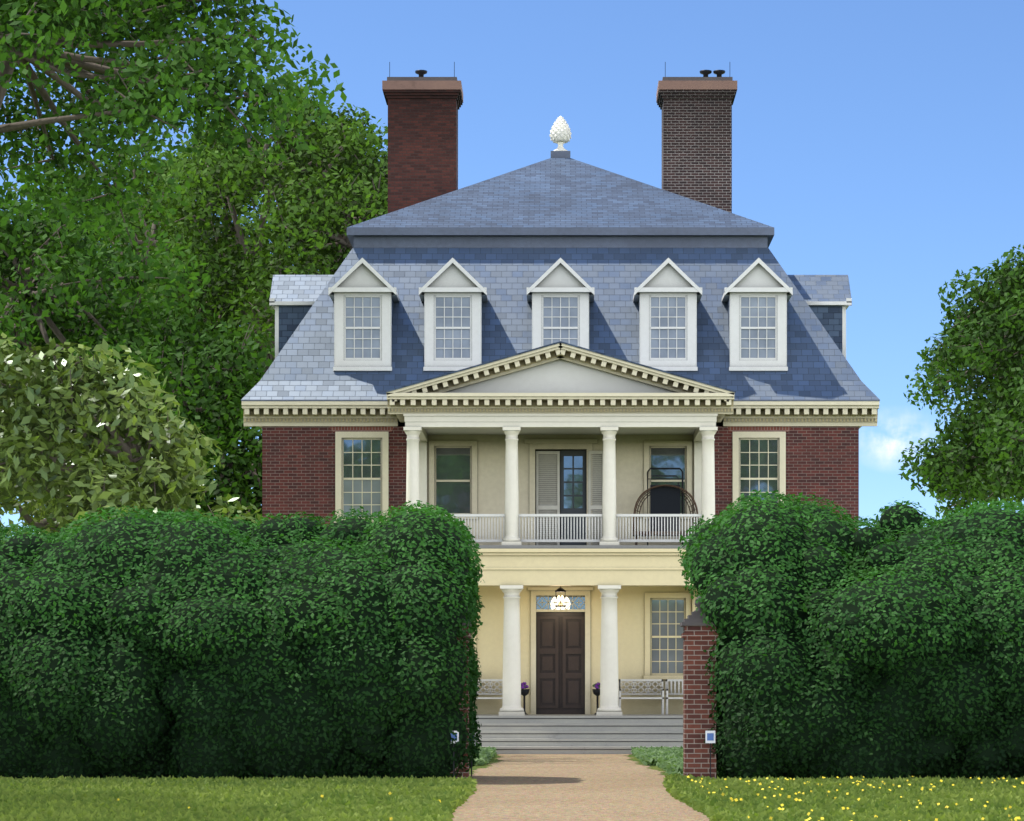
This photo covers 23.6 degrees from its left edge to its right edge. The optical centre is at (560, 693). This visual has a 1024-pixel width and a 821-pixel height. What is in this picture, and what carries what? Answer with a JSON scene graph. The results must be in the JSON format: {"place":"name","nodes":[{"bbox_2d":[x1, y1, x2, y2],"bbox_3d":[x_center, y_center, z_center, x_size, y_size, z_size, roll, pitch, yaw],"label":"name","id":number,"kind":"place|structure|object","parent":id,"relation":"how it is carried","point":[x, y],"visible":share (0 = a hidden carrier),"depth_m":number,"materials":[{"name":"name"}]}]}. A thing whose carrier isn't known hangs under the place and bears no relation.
{"place":"outdoors","nodes":[
{"label":"outdoors","id":0,"kind":"place"},
{"bbox_2d":[0,172,261,465],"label":"tree","id":1,"kind":"object","parent":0,"point":[89,296],"depth_m":66.96,"materials":[{"name":"green plant"}]},
{"bbox_2d":[0,332,263,542],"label":"magnolia","id":2,"kind":"object","parent":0,"point":[26,419],"depth_m":52.54,"materials":[{"name":"green plant"}]},
{"bbox_2d":[8,141,274,429],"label":"tree leaves","id":3,"kind":"object","parent":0,"point":[135,224],"depth_m":82.40,"materials":[{"name":"green plant"}]},
{"bbox_2d":[0,0,346,246],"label":"tree","id":4,"kind":"object","parent":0,"point":[51,25],"depth_m":51.31,"materials":[{"name":"green plant"}]},
{"bbox_2d":[129,66,387,373],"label":"tree","id":5,"kind":"object","parent":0,"point":[238,175],"depth_m":76.64,"materials":[{"name":"green plant"}]},
{"bbox_2d":[0,0,1023,539],"label":"sky","id":6,"kind":"structure","parent":0,"point":[880,143],"materials":[{"name":"blue"}]},
{"bbox_2d":[262,426,858,713],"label":"house walls","id":7,"kind":"structure","parent":0,"point":[322,471],"depth_m":60.00,"materials":[{"name":"brick"}]},
{"bbox_2d":[242,401,879,428],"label":"cornice","id":8,"kind":"structure","parent":7,"relation":"on","point":[260,414],"depth_m":59.89,"materials":[{"name":"beige paint"}]},
{"bbox_2d":[241,158,879,425],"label":"mansard roof","id":9,"kind":"structure","parent":8,"relation":"on","point":[509,238],"depth_m":61.72,"materials":[{"name":"stone"}]},
{"bbox_2d":[382,62,462,212],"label":"chimney","id":10,"kind":"object","parent":9,"relation":"on","point":[422,138],"visible":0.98,"depth_m":66.68,"materials":[{"name":"brick"}]},
{"bbox_2d":[269,258,851,370],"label":"dormers","id":11,"kind":"object","parent":9,"relation":"attached to","point":[560,294],"visible":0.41,"depth_m":60.12,"materials":[{"name":"white paint"}]},
{"bbox_2d":[549,116,571,157],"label":"pineapple finial","id":12,"kind":"object","parent":9,"relation":"on","point":[560,134],"visible":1,"depth_m":67.10,"materials":[{"name":"stone"}]},
{"bbox_2d":[656,62,736,212],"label":"chimney","id":13,"kind":"object","parent":9,"relation":"on","point":[696,138],"visible":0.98,"depth_m":66.68,"materials":[{"name":"brick"}]},
{"bbox_2d":[387,343,734,421],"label":"pediment","id":14,"kind":"structure","parent":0,"point":[560,378],"depth_m":56.54,"materials":[{"name":"beige paint"}]},
{"bbox_2d":[452,754,708,820],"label":"gravel path","id":15,"kind":"structure","parent":0,"point":[566,787],"depth_m":33.71,"materials":[{"name":"beige gravel"}]},
{"bbox_2d":[469,754,709,818],"bbox_3d":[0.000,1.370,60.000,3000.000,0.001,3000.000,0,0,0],"label":"lawn","id":16,"kind":"structure","parent":0,"point":[633,758],"depth_m":46.43,"materials":[{"name":"green plant"}]},
{"bbox_2d":[85,295,274,524],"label":"tree","id":17,"kind":"object","parent":16,"relation":"on","point":[222,354],"depth_m":67.37,"materials":[{"name":"green plant"}]},
{"bbox_2d":[0,500,484,778],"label":"hedge","id":18,"kind":"object","parent":16,"relation":"on","point":[471,589],"depth_m":36.98,"materials":[{"name":"green plant"}]},
{"bbox_2d":[451,731,458,776],"bbox_3d":[-1.619,0.970,37.195,0.150,0.800,0.026,0,0,-11],"label":"sign stake","id":19,"kind":"object","parent":16,"relation":"on","point":[454,737],"visible":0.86,"depth_m":37.19,"materials":[{"name":"grey metal"}]},
{"bbox_2d":[450,621,471,777],"bbox_3d":[-1.660,-0.065,37.900,0.580,2.870,0.580,0,0,0],"label":"gate post","id":20,"kind":"object","parent":16,"relation":"on","point":[464,774],"visible":0.12,"depth_m":37.66,"materials":[{"name":"brick"}]},
{"bbox_2d":[0,773,1023,820],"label":"lawn grass tufts","id":21,"kind":"object","parent":16,"relation":"on","point":[220,798],"visible":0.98,"depth_m":29.47,"materials":[{"name":"green plant"}]},
{"bbox_2d":[385,341,735,753],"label":"portico","id":22,"kind":"structure","parent":16,"relation":"on","point":[609,566],"depth_m":56.60,"materials":[{"name":"stone"}]},
{"bbox_2d":[476,679,502,698],"bbox_3d":[-1.880,0.090,59.495,1.040,0.860,0.490,0,0,0],"label":"bench","id":23,"kind":"object","parent":22,"relation":"on","point":[490,686],"visible":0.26,"depth_m":59.70,"materials":[{"name":"white paint"}]},
{"bbox_2d":[521,682,529,714],"bbox_3d":[-0.880,0.122,59.650,0.260,0.796,0.247,0,0,0],"label":"planter","id":24,"kind":"object","parent":22,"relation":"on","point":[524,691],"visible":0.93,"depth_m":59.59,"materials":[{"name":"grey metal"}]},
{"bbox_2d":[555,586,565,606],"bbox_3d":[0.000,-2.595,58.400,0.260,1.070,0.260,0,0,0],"label":"hanging lantern","id":25,"kind":"object","parent":22,"relation":"hanging from","point":[560,589],"visible":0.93,"depth_m":58.33,"materials":[{"name":"grey metal"}]},
{"bbox_2d":[592,682,599,714],"bbox_3d":[0.900,0.125,59.650,0.260,0.790,0.247,0,0,0],"label":"planter","id":26,"kind":"object","parent":22,"relation":"on","point":[596,691],"visible":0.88,"depth_m":59.60,"materials":[{"name":"grey metal"}]},
{"bbox_2d":[619,679,663,714],"bbox_3d":[1.960,0.090,59.495,1.080,0.860,0.490,0,0,0],"label":"bench","id":27,"kind":"object","parent":22,"relation":"on","point":[649,693],"visible":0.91,"depth_m":59.70,"materials":[{"name":"white paint"}]},
{"bbox_2d":[633,468,698,544],"bbox_3d":[2.520,-4.421,58.900,1.584,2.022,0.600,0,0,0],"label":"wicker hood seat","id":28,"kind":"object","parent":22,"relation":"on","point":[664,499],"visible":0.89,"depth_m":58.95,"materials":[{"name":"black wicker"}]},
{"bbox_2d":[666,679,682,714],"bbox_3d":[2.930,0.090,59.495,0.740,0.860,0.490,0,0,0],"label":"bench","id":29,"kind":"object","parent":22,"relation":"on","point":[671,693],"visible":0.58,"depth_m":59.70,"materials":[{"name":"white paint"}]},
{"bbox_2d":[117,776,1023,820],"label":"lawn flowers","id":30,"kind":"object","parent":16,"relation":"on","point":[808,813],"visible":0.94,"depth_m":29.67,"materials":[{"name":"yellow plant"}]},
{"bbox_2d":[474,746,682,775],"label":"ground cover plants","id":31,"kind":"object","parent":16,"relation":"on","point":[669,760],"visible":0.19,"depth_m":47.30,"materials":[{"name":"green plant"}]},
{"bbox_2d":[680,596,717,778],"bbox_3d":[2.140,-0.065,37.700,0.580,2.870,0.580,0,0,0],"label":"gate post","id":32,"kind":"object","parent":16,"relation":"on","point":[698,636],"visible":0.78,"depth_m":37.46,"materials":[{"name":"brick"}]},
{"bbox_2d":[705,731,714,776],"bbox_3d":[2.280,0.970,37.295,0.150,0.800,0.026,0,0,0],"label":"sign stake","id":33,"kind":"object","parent":16,"relation":"on","point":[710,737],"visible":0.86,"depth_m":37.28,"materials":[{"name":"grey metal"}]},
{"bbox_2d":[678,489,1023,778],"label":"hedge","id":34,"kind":"object","parent":16,"relation":"on","point":[792,768],"depth_m":37.00,"materials":[{"name":"green plant"}]},
{"bbox_2d":[879,440,902,455],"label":"cloud","id":35,"kind":"structure","parent":0,"point":[892,446],"depth_m":760.00,"materials":[{"name":"white"}]},
{"bbox_2d":[898,244,1023,518],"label":"tree","id":36,"kind":"object","parent":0,"point":[941,474],"depth_m":94.52,"materials":[{"name":"green plant"}]}
]}

